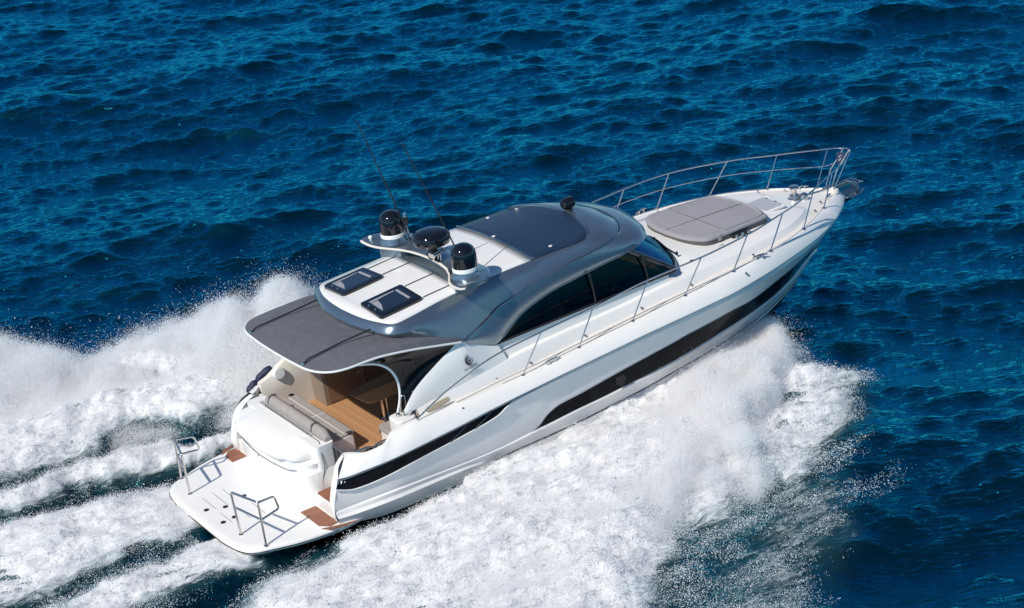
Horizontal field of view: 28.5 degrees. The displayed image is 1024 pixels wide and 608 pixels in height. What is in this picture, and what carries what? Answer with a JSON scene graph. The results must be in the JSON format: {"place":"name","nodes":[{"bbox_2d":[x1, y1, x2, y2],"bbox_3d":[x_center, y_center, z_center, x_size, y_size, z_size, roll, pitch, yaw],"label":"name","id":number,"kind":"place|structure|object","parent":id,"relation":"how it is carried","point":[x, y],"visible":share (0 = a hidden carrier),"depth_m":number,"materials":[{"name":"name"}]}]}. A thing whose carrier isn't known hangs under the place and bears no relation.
{"place":"outdoors","nodes":[
{"label":"outdoors","id":0,"kind":"place"},
{"bbox_2d":[0,0,1023,607],"bbox_3d":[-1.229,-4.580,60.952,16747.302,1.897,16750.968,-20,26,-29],"label":"sea","id":1,"kind":"structure","parent":0,"point":[170,156],"depth_m":58.27,"materials":[{"name":"liquid"}]},
{"bbox_2d":[0,336,861,607],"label":"wake foam","id":2,"kind":"object","parent":1,"relation":"on","point":[236,559],"visible":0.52,"depth_m":39.30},
{"bbox_2d":[0,247,903,607],"label":"spray","id":3,"kind":"object","parent":1,"relation":"on","point":[733,387],"depth_m":40.33,"materials":[{"name":"white liquid"}]},
{"bbox_2d":[169,121,864,554],"bbox_3d":[0.794,-1.000,43.175,17.992,8.102,5.200,-22,27,-28],"label":"motor yacht","id":4,"kind":"object","parent":1,"relation":"on","point":[417,365],"visible":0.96,"depth_m":41.19,"materials":[{"name":"white plastic"}]},
{"bbox_2d":[246,366,271,393],"bbox_3d":[-5.354,1.598,42.601,0.650,0.484,0.192,-17,25,-23],"label":"fender bundle","id":5,"kind":"object","parent":4,"relation":"attached to","point":[264,372],"visible":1,"depth_m":42.52,"materials":[{"name":"blue"}]},
{"bbox_2d":[336,401,511,490],"bbox_3d":[-1.650,2.851,39.633,4.056,0.678,0.286,-17,25,-24],"label":"stern window","id":6,"kind":"structure","parent":4,"relation":"in","point":[372,476],"depth_m":39.40,"materials":[{"name":"black glass"}]},
{"bbox_2d":[497,249,675,344],"bbox_3d":[1.501,-0.347,41.813,4.695,0.853,0.268,-22,27,-28],"label":"side window","id":7,"kind":"structure","parent":4,"relation":"in","point":[600,284],"depth_m":41.87,"materials":[{"name":"black glass"}]},
{"bbox_2d":[537,246,817,428],"bbox_3d":[4.160,0.509,43.772,10.148,0.972,1.104,-27,30,-40],"label":"hull window","id":8,"kind":"structure","parent":4,"relation":"in","point":[672,352],"depth_m":42.68,"materials":[{"name":"black glass"}]},
{"bbox_2d":[645,196,766,245],"bbox_3d":[4.401,-1.861,45.354,2.398,0.292,2.314,-18,25,-25],"label":"sun pad","id":9,"kind":"object","parent":4,"relation":"on","point":[708,220],"visible":0.99,"depth_m":45.10,"materials":[{"name":"grey fabric"}]}
]}

